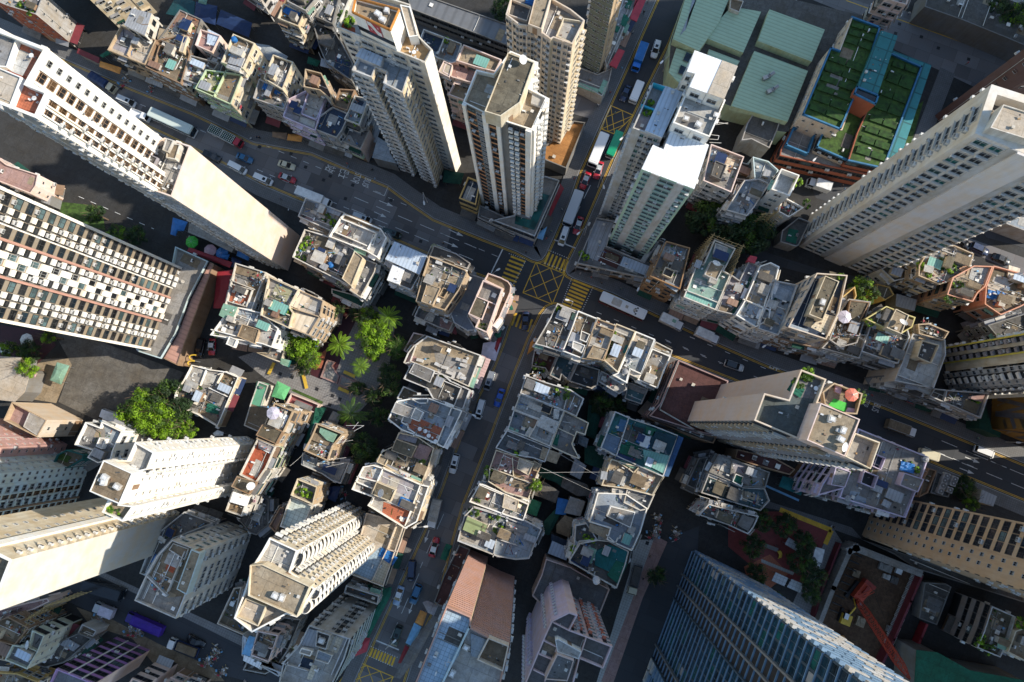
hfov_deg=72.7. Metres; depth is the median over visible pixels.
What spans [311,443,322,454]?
scrap heap
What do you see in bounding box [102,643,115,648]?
window
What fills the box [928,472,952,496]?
plant room
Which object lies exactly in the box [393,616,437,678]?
traffic island
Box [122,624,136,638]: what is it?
goods pile
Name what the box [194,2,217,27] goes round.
awning
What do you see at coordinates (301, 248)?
potted shrub
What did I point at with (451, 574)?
podium building
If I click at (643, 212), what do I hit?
window
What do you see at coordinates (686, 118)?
water tank
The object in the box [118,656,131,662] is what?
window
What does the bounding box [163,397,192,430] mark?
tree
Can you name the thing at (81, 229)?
window
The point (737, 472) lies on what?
apartment building
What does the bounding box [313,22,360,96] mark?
apartment building
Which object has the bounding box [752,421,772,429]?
window
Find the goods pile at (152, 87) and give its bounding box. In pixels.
[146,83,155,93]
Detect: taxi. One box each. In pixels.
[207,338,216,354]
[278,172,296,183]
[428,537,439,557]
[573,216,583,234]
[579,171,591,189]
[593,161,603,179]
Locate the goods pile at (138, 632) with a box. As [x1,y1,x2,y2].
[130,628,144,638]
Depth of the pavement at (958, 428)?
169.33 m
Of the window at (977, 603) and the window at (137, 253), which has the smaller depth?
the window at (137, 253)
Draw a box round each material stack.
[851,568,860,577]
[854,615,865,627]
[877,562,892,573]
[882,573,890,580]
[889,575,898,584]
[894,568,902,574]
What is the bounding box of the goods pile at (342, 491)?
[339,485,347,499]
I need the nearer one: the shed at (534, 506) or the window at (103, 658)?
the window at (103, 658)
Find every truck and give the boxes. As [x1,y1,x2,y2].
[129,108,150,122]
[912,621,927,643]
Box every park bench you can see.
[267,362,275,374]
[302,375,307,388]
[338,387,348,393]
[343,370,354,377]
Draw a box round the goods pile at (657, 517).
[653,512,662,526]
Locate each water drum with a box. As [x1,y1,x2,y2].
[231,36,237,42]
[327,262,333,267]
[622,367,627,374]
[843,495,850,501]
[921,456,928,462]
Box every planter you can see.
[320,359,339,383]
[338,375,362,391]
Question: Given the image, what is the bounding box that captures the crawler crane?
[844,578,910,679]
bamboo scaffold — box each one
[20,591,91,637]
[689,233,743,275]
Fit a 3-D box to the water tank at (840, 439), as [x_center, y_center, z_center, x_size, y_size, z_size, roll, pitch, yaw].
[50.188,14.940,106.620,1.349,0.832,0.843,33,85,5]
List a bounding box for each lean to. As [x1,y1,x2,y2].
[188,223,236,254]
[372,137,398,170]
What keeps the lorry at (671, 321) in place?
on the road at (683, 344)
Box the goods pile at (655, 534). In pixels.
[646,528,661,539]
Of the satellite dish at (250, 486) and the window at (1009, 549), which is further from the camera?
the satellite dish at (250, 486)
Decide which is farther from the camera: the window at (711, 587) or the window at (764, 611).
the window at (711, 587)
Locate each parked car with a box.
[186,634,205,648]
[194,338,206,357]
[202,149,221,162]
[235,152,253,163]
[277,160,295,170]
[390,624,402,646]
[393,585,404,605]
[409,583,422,604]
[449,453,459,473]
[494,388,505,406]
[521,311,529,329]
[619,84,631,101]
[650,39,660,58]
[723,359,743,371]
[958,240,970,249]
[969,242,988,255]
[991,253,1010,265]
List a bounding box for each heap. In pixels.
[151,580,163,590]
[154,569,167,582]
[248,278,259,285]
[256,65,265,76]
[256,271,266,282]
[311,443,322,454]
[318,450,330,461]
[319,263,328,270]
[532,371,542,382]
[548,392,555,403]
[587,565,595,573]
[674,251,688,261]
[709,500,721,511]
[723,505,737,515]
[785,204,796,213]
[832,327,843,337]
[922,317,935,329]
[926,324,938,335]
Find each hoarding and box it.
[664,436,682,476]
[810,541,840,616]
[875,575,922,663]
[966,405,1000,436]
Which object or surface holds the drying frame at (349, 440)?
attached to the apartment building at (326, 435)
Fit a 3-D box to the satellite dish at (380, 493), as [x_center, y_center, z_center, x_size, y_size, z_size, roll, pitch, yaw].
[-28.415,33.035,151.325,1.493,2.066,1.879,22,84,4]
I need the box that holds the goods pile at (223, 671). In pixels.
[215,664,227,676]
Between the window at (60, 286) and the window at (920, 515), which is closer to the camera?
the window at (60, 286)
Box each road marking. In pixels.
[62,0,1023,681]
[79,104,1023,649]
[339,106,632,681]
[367,250,592,665]
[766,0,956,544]
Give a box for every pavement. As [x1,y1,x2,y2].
[0,0,654,259]
[77,608,223,680]
[98,573,241,645]
[154,131,506,681]
[407,306,1023,681]
[567,57,1023,461]
[573,93,594,117]
[597,540,652,681]
[601,537,666,681]
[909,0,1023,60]
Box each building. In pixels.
[0,0,84,48]
[0,158,64,200]
[0,590,70,618]
[0,606,66,644]
[0,642,11,661]
[0,662,63,681]
[4,402,83,437]
[5,614,81,668]
[37,625,106,669]
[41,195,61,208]
[50,637,149,681]
[53,449,100,471]
[74,419,151,462]
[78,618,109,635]
[91,0,156,26]
[107,25,163,87]
[124,8,165,44]
[130,655,177,681]
[136,246,209,359]
[139,504,225,575]
[145,35,205,105]
[157,10,209,58]
[164,262,223,366]
[164,668,210,681]
[174,365,246,428]
[183,55,220,102]
[195,29,227,57]
[195,70,260,127]
[206,46,227,71]
[210,307,299,352]
[217,578,248,634]
[219,263,276,318]
[220,34,268,90]
[225,489,266,518]
[231,475,277,495]
[237,491,278,537]
[239,438,296,483]
[242,611,310,675]
[242,631,284,676]
[243,0,286,20]
[244,381,272,431]
[251,620,293,662]
[253,78,290,127]
[256,424,304,446]
[258,347,295,366]
[260,276,304,328]
[264,54,304,97]
[264,400,313,433]
[269,501,288,532]
[278,3,318,54]
[280,496,326,528]
[283,90,330,150]
[286,393,322,411]
[287,0,323,33]
[289,288,343,346]
[291,471,333,505]
[292,227,365,290]
[298,197,344,236]
[301,452,358,484]
[303,69,336,106]
[303,421,356,463]
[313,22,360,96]
[315,0,344,47]
[316,107,349,157]
[328,213,393,271]
[331,288,369,310]
[333,89,357,111]
[339,129,375,161]
[344,95,379,142]
[344,576,385,604]
[350,258,388,305]
[351,461,437,528]
[352,509,413,586]
[376,430,444,483]
[384,241,427,303]
[388,393,471,448]
[397,382,430,399]
[403,333,484,388]
[404,332,426,352]
[404,363,479,411]
[412,306,456,336]
[416,255,471,318]
[421,29,461,87]
[427,246,476,274]
[434,543,470,606]
[438,61,475,99]
[448,76,467,129]
[451,273,483,338]
[456,44,501,73]
[457,496,544,559]
[459,177,481,220]
[468,280,504,341]
[468,478,530,522]
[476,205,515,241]
[483,449,541,499]
[484,273,518,332]
[489,176,559,246]
[496,427,560,463]
[506,410,538,437]
[511,393,563,445]
[520,374,583,416]
[531,338,555,377]
[532,303,577,357]
[532,553,609,612]
[545,121,584,174]
[547,355,575,384]
[550,411,588,458]
[558,311,596,364]
[563,516,596,558]
[564,535,630,588]
[566,363,600,395]
[574,215,665,284]
[576,67,611,104]
[580,317,615,367]
[584,486,647,550]
[589,455,663,497]
[593,410,677,476]
[594,371,628,399]
[599,323,635,374]
[602,0,645,70]
[609,331,654,384]
[619,488,654,510]
[621,382,648,411]
[630,348,670,390]
[633,241,689,302]
[637,360,727,438]
[645,418,715,442]
[653,341,672,355]
[668,239,735,324]
[675,449,713,494]
[685,144,743,211]
[687,493,758,534]
[694,471,769,512]
[699,255,758,330]
[703,450,769,490]
[708,178,768,232]
[715,260,780,340]
[724,448,794,474]
[725,324,825,354]
[732,115,779,157]
[733,162,750,189]
[735,280,797,347]
[746,157,777,190]
[747,168,799,216]
[760,271,847,347]
[766,199,803,229]
[770,127,866,184]
[773,217,809,250]
[783,127,814,156]
[784,16,880,138]
[789,428,928,517]
[796,333,866,367]
[811,112,861,164]
[824,298,870,346]
[840,30,922,172]
[843,286,856,299]
[846,326,909,370]
[849,86,878,117]
[860,304,915,335]
[861,265,904,285]
[861,539,1023,601]
[862,0,910,31]
[863,283,893,303]
[863,334,945,394]
[864,375,976,420]
[885,294,916,312]
[889,245,973,296]
[894,638,1023,681]
[908,323,948,340]
[908,388,989,424]
[911,265,992,317]
[911,580,950,624]
[914,468,936,496]
[941,592,1015,657]
[953,265,1023,322]
[955,310,1023,342]
[966,489,996,505]
[990,216,1023,243]
[991,397,1023,441]
[997,618,1023,660]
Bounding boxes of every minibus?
[605,130,623,159]
[628,80,643,104]
[918,448,942,462]
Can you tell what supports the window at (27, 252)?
in the tower block at (61, 273)
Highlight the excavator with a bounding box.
[836,596,855,626]
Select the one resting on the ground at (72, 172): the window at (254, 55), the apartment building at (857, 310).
the apartment building at (857, 310)
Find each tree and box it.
[0,340,19,356]
[5,357,44,378]
[12,339,42,362]
[32,331,63,344]
[80,204,108,223]
[104,222,127,239]
[113,388,157,435]
[123,224,147,245]
[128,387,150,406]
[135,399,175,437]
[143,378,182,417]
[153,415,180,439]
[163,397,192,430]
[171,420,199,438]
[283,329,319,358]
[292,362,311,377]
[293,343,321,370]
[326,331,354,359]
[329,298,345,317]
[337,396,368,426]
[345,304,361,321]
[346,377,367,396]
[347,431,380,465]
[350,357,370,375]
[354,305,380,326]
[354,318,391,353]
[359,324,391,357]
[361,385,383,406]
[362,444,380,462]
[365,350,380,362]
[366,406,390,427]
[375,370,402,398]
[377,362,397,381]
[378,306,402,331]
[385,334,407,361]
[389,335,407,355]
[489,0,509,21]
[526,475,543,496]
[588,388,615,416]
[607,396,627,414]
[646,565,666,586]
[684,199,728,237]
[718,211,778,255]
[736,504,760,518]
[739,211,777,251]
[739,531,767,560]
[745,561,767,584]
[750,211,782,232]
[754,508,775,532]
[772,511,800,538]
[785,547,817,574]
[792,529,816,553]
[797,561,828,591]
[801,581,825,606]
[847,275,880,304]
[952,472,979,498]
[959,493,990,511]
[986,0,1018,23]
[1006,0,1023,26]
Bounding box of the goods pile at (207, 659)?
[198,654,213,668]
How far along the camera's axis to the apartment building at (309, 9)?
167.38 m
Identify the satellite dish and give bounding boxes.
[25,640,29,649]
[246,482,254,489]
[378,489,383,497]
[520,55,526,63]
[593,576,599,584]
[713,260,720,265]
[840,442,847,451]
[900,319,907,324]
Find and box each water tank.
[99,479,107,485]
[100,473,109,480]
[112,482,122,490]
[271,591,279,599]
[278,592,285,601]
[317,637,326,644]
[374,9,382,17]
[378,15,386,23]
[383,7,389,14]
[448,668,455,677]
[462,643,470,651]
[616,513,623,519]
[681,115,689,122]
[695,120,702,128]
[712,112,720,118]
[818,298,825,305]
[827,415,836,421]
[835,435,845,442]
[839,426,847,433]
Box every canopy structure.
[475,355,490,388]
[888,50,930,157]
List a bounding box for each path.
[34,175,53,208]
[761,559,793,574]
[765,502,862,539]
[793,529,841,613]
[914,67,954,137]
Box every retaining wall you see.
[815,547,852,622]
[840,540,922,576]
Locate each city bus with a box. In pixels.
[80,578,126,601]
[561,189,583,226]
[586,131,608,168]
[598,291,647,321]
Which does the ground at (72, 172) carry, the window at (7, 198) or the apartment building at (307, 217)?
the apartment building at (307, 217)
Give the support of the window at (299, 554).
in the tower block at (308, 565)
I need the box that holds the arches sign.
[187,354,199,367]
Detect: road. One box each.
[50,575,279,681]
[59,57,538,681]
[416,23,475,45]
[447,0,1023,501]
[614,526,698,681]
[746,251,862,284]
[813,179,849,200]
[814,0,1006,86]
[955,238,1023,272]
[984,230,1023,247]
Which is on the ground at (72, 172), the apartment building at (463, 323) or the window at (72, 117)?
the apartment building at (463, 323)
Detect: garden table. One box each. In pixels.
[26,49,37,59]
[28,93,38,103]
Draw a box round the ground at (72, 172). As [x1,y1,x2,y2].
[0,0,1023,681]
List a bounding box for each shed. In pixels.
[527,497,541,515]
[531,480,558,502]
[538,467,565,485]
[548,541,566,559]
[551,533,566,545]
[555,497,568,514]
[556,514,574,536]
[561,476,589,495]
[564,495,584,515]
[570,458,585,478]
[584,446,604,468]
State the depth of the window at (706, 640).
133.52 m
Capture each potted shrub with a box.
[25,7,33,15]
[104,505,113,515]
[107,507,120,517]
[294,483,301,492]
[299,242,307,251]
[299,488,307,496]
[304,236,311,245]
[306,491,312,498]
[321,213,330,221]
[329,218,336,226]
[337,10,350,27]
[343,15,354,28]
[343,95,352,103]
[468,508,479,516]
[483,465,491,475]
[484,467,498,478]
[487,511,500,520]
[492,523,504,534]
[539,362,547,372]
[554,385,570,399]
[582,253,589,260]
[582,533,589,539]
[642,109,651,116]
[647,99,654,105]
[792,373,808,388]
[793,177,802,186]
[802,199,810,209]
[802,366,813,376]
[803,368,814,381]
[837,272,844,279]
[856,388,866,397]
[857,394,865,403]
[864,318,873,326]
[914,466,920,473]
[916,261,924,270]
[943,294,956,303]
[945,263,957,274]
[951,280,964,288]
[974,640,986,650]
[977,633,986,642]
[984,644,995,655]
[1015,616,1023,629]
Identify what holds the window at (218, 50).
in the apartment building at (208, 43)
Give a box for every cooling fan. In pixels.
[935,487,943,494]
[937,482,946,488]
[939,476,947,483]
[941,472,950,479]
[944,486,953,493]
[947,479,956,486]
[949,475,958,481]
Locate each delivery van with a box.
[115,94,137,107]
[227,160,247,174]
[252,172,273,185]
[352,212,372,222]
[382,227,401,239]
[406,559,416,580]
[474,399,485,419]
[483,370,495,390]
[557,226,569,246]
[972,445,994,458]
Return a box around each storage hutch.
[600,471,607,479]
[694,260,701,268]
[879,499,890,508]
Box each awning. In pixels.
[50,362,72,383]
[77,48,102,64]
[99,61,124,76]
[100,50,115,59]
[166,0,194,15]
[170,218,187,236]
[187,247,232,267]
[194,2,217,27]
[198,0,206,4]
[213,270,232,307]
[213,430,226,435]
[216,10,254,40]
[221,253,231,259]
[231,257,243,266]
[236,250,251,260]
[255,43,287,60]
[272,132,286,139]
[272,381,290,399]
[287,134,303,142]
[303,408,325,446]
[307,57,321,71]
[327,486,341,501]
[328,411,341,423]
[355,636,370,655]
[366,587,391,637]
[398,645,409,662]
[406,623,420,644]
[415,609,426,625]
[423,599,437,615]
[440,544,451,560]
[443,170,463,186]
[481,341,500,360]
[494,330,501,337]
[494,337,501,351]
[527,336,535,354]
[537,227,546,239]
[543,510,559,534]
[547,183,563,215]
[578,435,588,447]
[586,404,599,439]
[778,476,801,495]
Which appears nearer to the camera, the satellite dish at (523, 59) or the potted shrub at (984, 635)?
the satellite dish at (523, 59)
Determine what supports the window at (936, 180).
in the tower block at (955, 177)
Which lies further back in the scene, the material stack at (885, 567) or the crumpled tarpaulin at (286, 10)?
the crumpled tarpaulin at (286, 10)
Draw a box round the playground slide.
[764,544,781,558]
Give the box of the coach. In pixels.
[147,107,197,138]
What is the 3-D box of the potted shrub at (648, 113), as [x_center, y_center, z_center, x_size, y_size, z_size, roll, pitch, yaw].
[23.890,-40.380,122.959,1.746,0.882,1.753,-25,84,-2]
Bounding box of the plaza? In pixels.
[239,305,394,415]
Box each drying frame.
[328,423,363,466]
[709,122,727,142]
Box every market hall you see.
[406,0,506,56]
[663,0,862,144]
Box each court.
[0,325,55,362]
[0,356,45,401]
[34,358,71,402]
[54,332,183,420]
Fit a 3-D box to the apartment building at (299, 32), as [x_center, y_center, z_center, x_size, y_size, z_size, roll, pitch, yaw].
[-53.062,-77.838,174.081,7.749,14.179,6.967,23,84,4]
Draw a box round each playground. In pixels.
[309,306,355,378]
[316,349,326,367]
[728,511,827,582]
[744,555,788,587]
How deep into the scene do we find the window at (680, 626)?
151.33 m
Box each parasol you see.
[20,333,33,344]
[186,236,197,247]
[204,245,215,255]
[216,247,227,258]
[267,407,279,418]
[838,310,850,322]
[845,388,857,401]
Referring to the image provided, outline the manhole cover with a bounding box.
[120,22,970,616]
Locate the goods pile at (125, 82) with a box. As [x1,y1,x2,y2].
[117,72,131,88]
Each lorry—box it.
[87,71,118,93]
[91,601,116,619]
[98,407,119,421]
[124,610,165,636]
[166,637,199,657]
[207,124,244,148]
[294,185,332,206]
[427,498,442,528]
[626,563,642,595]
[631,41,648,72]
[658,312,684,331]
[694,326,719,344]
[805,176,832,193]
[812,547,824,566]
[884,419,916,438]
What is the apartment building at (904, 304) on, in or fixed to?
on the ground at (72, 172)
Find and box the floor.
[823,552,912,657]
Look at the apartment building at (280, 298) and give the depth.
156.97 m
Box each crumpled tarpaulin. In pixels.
[206,403,219,413]
[262,81,267,89]
[279,412,287,427]
[283,4,292,14]
[379,548,392,561]
[383,552,397,565]
[398,497,412,505]
[525,0,533,5]
[624,441,638,449]
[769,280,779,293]
[787,382,804,396]
[899,461,914,473]
[986,289,999,299]
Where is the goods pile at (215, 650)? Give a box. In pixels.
[208,643,222,661]
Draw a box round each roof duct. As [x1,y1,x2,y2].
[762,71,774,80]
[765,84,778,94]
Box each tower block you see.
[0,28,273,267]
[0,186,181,350]
[0,418,66,456]
[0,451,86,515]
[0,498,179,609]
[90,434,253,521]
[134,521,250,618]
[145,138,299,270]
[234,501,373,632]
[279,593,376,681]
[337,0,460,171]
[352,48,442,187]
[415,550,516,681]
[462,51,549,217]
[506,0,586,143]
[521,579,612,681]
[580,0,621,73]
[599,83,682,221]
[607,131,708,256]
[642,550,908,681]
[659,95,724,147]
[665,50,737,132]
[687,369,879,470]
[799,84,1023,274]
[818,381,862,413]
[862,500,1023,597]
[935,49,1023,120]
[943,331,1023,370]
[943,364,1023,394]
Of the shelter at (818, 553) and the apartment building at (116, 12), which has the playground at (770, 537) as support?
the shelter at (818, 553)
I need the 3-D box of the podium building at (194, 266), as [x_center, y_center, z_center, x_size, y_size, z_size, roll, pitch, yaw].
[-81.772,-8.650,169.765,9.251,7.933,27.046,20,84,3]
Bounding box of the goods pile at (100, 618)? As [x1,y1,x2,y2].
[93,613,104,621]
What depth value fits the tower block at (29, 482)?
153.61 m
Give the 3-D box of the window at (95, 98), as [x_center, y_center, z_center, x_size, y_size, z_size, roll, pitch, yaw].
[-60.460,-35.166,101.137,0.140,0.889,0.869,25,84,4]
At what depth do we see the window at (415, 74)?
128.53 m
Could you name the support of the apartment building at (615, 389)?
on the ground at (72, 172)
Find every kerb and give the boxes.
[57,0,655,260]
[151,129,507,681]
[406,305,1022,681]
[566,53,1023,462]
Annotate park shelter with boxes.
[769,571,787,585]
[783,537,799,551]
[785,578,801,592]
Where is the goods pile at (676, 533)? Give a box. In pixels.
[669,526,681,541]
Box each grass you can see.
[59,202,105,230]
[292,389,322,403]
[905,102,922,143]
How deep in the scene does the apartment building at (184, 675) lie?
159.73 m
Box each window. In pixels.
[0,205,7,213]
[0,241,7,250]
[0,267,9,275]
[0,278,4,289]
[0,300,9,307]
[0,307,6,318]
[1,192,12,205]
[1,226,12,238]
[3,293,12,300]
[6,281,16,292]
[7,253,17,261]
[7,309,17,320]
[9,246,19,254]
[10,210,20,217]
[11,110,203,222]
[12,233,177,346]
[12,271,21,278]
[13,198,23,210]
[13,231,24,242]
[14,614,24,619]
[16,264,26,271]
[18,284,27,295]
[18,312,28,322]
[19,223,28,230]
[20,250,30,257]
[22,215,31,222]
[25,203,35,215]
[25,235,34,247]
[27,298,34,305]
[29,287,38,297]
[29,314,39,324]
[30,227,39,234]
[30,261,39,268]
[32,254,41,261]
[32,673,43,678]
[33,220,42,227]
[33,615,44,621]
[34,627,50,634]
[36,71,47,85]
[36,208,46,219]
[36,239,45,250]
[39,271,47,277]
[39,290,48,300]
[40,316,48,326]
[42,257,51,264]
[44,109,53,118]
[44,224,52,231]
[45,280,53,287]
[45,623,59,629]
[46,59,53,68]
[46,79,57,92]
[46,243,56,254]
[47,213,56,224]
[48,100,57,109]
[49,293,58,303]
[50,318,58,328]
[51,268,59,274]
[54,116,62,123]
[54,619,67,626]
[55,67,62,75]
[55,283,62,290]
[56,86,67,98]
[57,217,66,228]
[57,247,65,258]
[58,107,67,115]
[59,277,67,283]
[59,296,67,305]
[59,321,67,330]
[59,664,74,671]
[64,286,72,293]
[65,75,72,82]
[65,93,76,105]
[65,123,72,129]
[66,251,75,261]
[67,221,76,232]
[68,113,76,121]
[68,298,77,307]
[68,323,76,332]
[68,660,82,666]
[71,274,78,280]
[72,267,80,273]
[72,670,87,676]
[74,99,85,110]
[74,128,81,136]
[75,81,81,89]
[76,225,85,236]
[76,254,84,264]
[77,120,85,126]
[77,655,91,661]
[78,300,85,310]
[78,325,85,333]
[81,665,95,671]
[82,134,90,141]
[83,88,90,95]
[84,106,93,116]
[85,257,93,267]
[85,651,99,657]
[85,675,100,681]
[86,229,93,239]
[86,303,94,312]
[86,326,93,335]
[87,126,94,133]
[90,660,103,666]
[92,95,98,102]
[92,140,98,147]
[93,112,101,122]
[93,261,101,270]
[94,233,102,243]
[94,305,102,314]
[94,328,101,336]
[94,647,107,652]
[94,670,108,676]
[95,132,102,138]
[98,655,112,661]
[99,145,107,152]
[101,101,106,108]
[101,118,109,128]
[102,264,109,273]
[102,307,110,316]
[102,330,109,338]
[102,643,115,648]
[103,237,110,247]
[103,665,116,671]
[104,5,113,11]
[106,651,119,657]
[109,123,117,133]
[110,267,117,276]
[110,309,117,318]
[110,639,122,644]
[110,661,124,666]
[111,240,118,250]
[113,647,126,653]
[116,129,124,138]
[117,269,124,278]
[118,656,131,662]
[119,244,125,253]
[119,436,126,443]
[121,643,133,649]
[123,439,252,521]
[123,449,128,456]
[124,134,131,144]
[125,272,131,281]
[125,652,138,657]
[126,247,133,256]
[128,436,134,442]
[130,139,138,148]
[133,250,140,259]
[133,648,145,653]
[134,674,144,679]
[137,144,145,153]
[141,677,152,681]
[144,149,151,157]
[148,29,152,38]
[150,117,195,136]
[193,48,199,56]
[217,43,223,53]
[228,513,253,518]
[242,615,300,675]
[251,67,256,76]
[252,49,257,57]
[258,291,263,300]
[263,507,370,626]
[269,504,281,528]
[286,82,290,91]
[293,553,300,566]
[305,423,333,462]
[315,1,320,9]
[341,32,351,38]
[344,39,354,45]
[347,45,357,52]
[358,26,395,46]
[361,40,373,47]
[368,507,422,527]
[375,45,385,52]
[382,73,442,183]
[393,53,405,60]
[407,334,467,386]
[409,59,419,66]
[411,66,421,72]
[414,73,423,79]
[415,554,514,681]
[417,259,454,288]
[459,506,544,544]
[467,106,474,113]
[484,71,545,214]
[494,41,502,47]
[502,224,512,230]
[506,18,579,143]
[513,229,523,234]
[524,233,534,238]
[556,418,584,458]
[577,215,664,261]
[581,3,612,71]
[590,546,630,583]
[601,526,641,549]
[602,98,679,214]
[609,149,650,238]
[627,235,639,241]
[629,232,641,238]
[633,223,646,230]
[635,220,648,227]
[637,217,649,224]
[639,214,652,220]
[640,176,647,182]
[640,211,654,217]
[642,172,650,177]
[642,207,656,214]
[644,203,659,210]
[646,199,661,206]
[649,195,663,203]
[649,552,859,681]
[651,191,666,199]
[653,187,669,195]
[655,183,671,191]
[658,178,674,186]
[669,652,675,665]
[672,656,677,670]
[674,128,683,133]
[674,639,679,653]
[676,623,681,636]
[676,643,682,657]
[679,626,684,640]
[679,647,685,661]
[680,670,686,681]
[681,612,685,624]
[681,630,687,644]
[682,187,689,192]
[682,651,688,666]
[683,615,688,627]
[684,634,690,648]
[685,656,691,670]
[686,239,734,311]
[686,619,691,630]
[687,638,693,652]
[688,660,694,675]
[689,92,699,98]
[689,185,736,202]
[689,623,694,634]
[690,642,696,656]
[691,664,698,681]
[692,135,701,140]
[692,626,697,638]
[693,646,700,661]
[695,573,700,585]
[695,630,701,643]
[695,669,701,681]
[696,650,703,666]
[697,514,754,534]
[698,576,703,588]
[698,633,704,647]
[700,655,707,670]
[701,578,706,591]
[701,638,707,651]
[702,563,708,575]
[703,659,710,676]
[704,581,710,594]
[705,566,711,578]
[705,642,711,656]
[706,99,715,104]
[707,584,713,597]
[707,664,714,681]
[709,647,715,661]
[710,587,716,600]
[711,669,718,681]
[712,651,719,665]
[715,573,721,587]
[716,656,723,670]
[718,593,724,607]
[720,661,727,676]
[721,596,728,611]
[722,437,827,453]
[722,579,729,593]
[725,600,732,615]
[725,666,732,681]
[726,582,733,597]
[729,603,736,619]
[730,585,738,600]
[730,672,736,681]
[733,607,741,623]
[734,588,742,604]
[738,611,745,627]
[739,592,747,608]
[742,615,750,632]
[743,595,751,612]
[745,280,795,340]
[747,619,755,637]
[748,599,756,616]
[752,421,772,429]
[752,624,760,642]
[753,603,761,621]
[757,629,766,647]
[758,260,780,280]
[758,607,766,626]
[763,611,773,630]
[763,633,772,652]
[768,638,778,658]
[769,616,778,635]
[772,430,789,436]
[774,644,784,664]
[775,621,784,640]
[777,156,789,160]
[781,625,791,646]
[781,650,791,671]
[787,630,798,652]
[787,656,798,677]
[788,159,800,163]
[794,636,805,658]
[794,662,806,681]
[799,161,811,165]
[801,642,814,665]
[804,668,814,681]
[809,648,821,672]
[810,164,822,168]
[813,148,825,154]
[814,675,822,681]
[817,654,829,679]
[821,166,834,170]
[824,153,836,158]
[825,661,838,681]
[832,169,845,173]
[837,668,848,681]
[843,171,856,175]
[845,162,857,166]
[849,462,866,468]
[856,164,869,168]
[860,210,871,215]
[867,501,1019,564]
[872,203,883,208]
[877,212,888,216]
[878,199,889,204]
[881,2,892,7]
[883,168,889,180]
[884,195,896,201]
[884,208,894,213]
[886,12,896,17]
[887,0,910,29]
[889,163,896,177]
[890,191,903,196]
[890,204,900,209]
[896,158,903,172]
[897,187,909,192]
[897,200,907,205]
[898,517,905,525]
[903,153,910,168]
[903,196,915,201]
[904,182,917,188]
[904,281,915,285]
[905,519,912,527]
[908,236,919,241]
[909,510,915,518]
[910,149,917,163]
[911,192,922,197]
[911,267,915,276]
[912,178,925,184]
[912,502,919,510]
[913,520,919,528]
[914,233,926,238]
[916,512,923,520]
[917,188,929,193]
[918,143,925,158]
[919,504,926,512]
[920,173,933,179]
[920,522,927,531]
[921,230,932,235]
[923,514,931,522]
[925,137,933,153]
[925,183,937,189]
[926,168,941,174]
[927,505,934,513]
[928,227,940,232]
[928,524,935,533]
[931,516,939,524]
[932,178,945,184]
[933,131,942,148]
[933,235,944,240]
[935,163,950,169]
[935,223,948,228]
[935,507,942,515]
[936,527,944,535]
[940,518,947,526]
[941,173,954,180]
[941,231,952,237]
[942,126,950,142]
[943,157,958,164]
[943,220,955,225]
[943,509,951,517]
[945,529,952,538]
[948,228,960,233]
[948,333,1023,370]
[948,520,956,528]
[949,168,963,175]
[950,216,963,221]
[951,119,959,136]
[952,237,963,241]
[952,511,960,519]
[953,151,968,158]
[953,531,962,540]
[954,628,960,637]
[955,225,967,230]
[957,522,965,531]
[958,163,973,170]
[958,212,972,217]
[960,112,969,130]
[960,233,970,238]
[961,145,978,153]
[961,512,969,521]
[961,609,967,620]
[962,632,968,641]
[963,221,976,226]
[963,533,971,543]
[965,597,971,608]
[966,208,980,214]
[966,524,975,533]
[967,157,982,164]
[967,230,979,235]
[969,311,981,316]
[969,612,975,624]
[970,105,979,123]
[970,515,979,523]
[971,139,988,147]
[971,636,978,645]
[972,217,984,223]
[972,536,981,546]
[973,600,979,612]
[974,628,981,636]
[975,204,989,210]
[975,226,987,231]
[976,526,985,536]
[977,151,992,159]
[978,616,985,629]
[979,213,993,219]
[980,516,989,526]
[981,326,989,332]
[982,604,989,616]
[983,538,992,548]
[984,199,998,206]
[984,223,996,228]
[986,529,996,538]
[987,146,1003,153]
[988,209,1002,215]
[990,519,1000,528]
[993,195,1008,201]
[993,219,1005,224]
[993,541,1003,551]
[997,205,1012,211]
[997,531,1007,541]
[1001,521,1011,531]
[1002,190,1017,197]
[1002,215,1014,220]
[1004,544,1014,554]
[1007,201,1022,207]
[1008,534,1018,544]
[1011,211,1023,216]
[1011,371,1016,378]
[1012,185,1023,192]
[1012,523,1022,534]
[1016,547,1023,558]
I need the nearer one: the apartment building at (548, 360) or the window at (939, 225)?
the window at (939, 225)

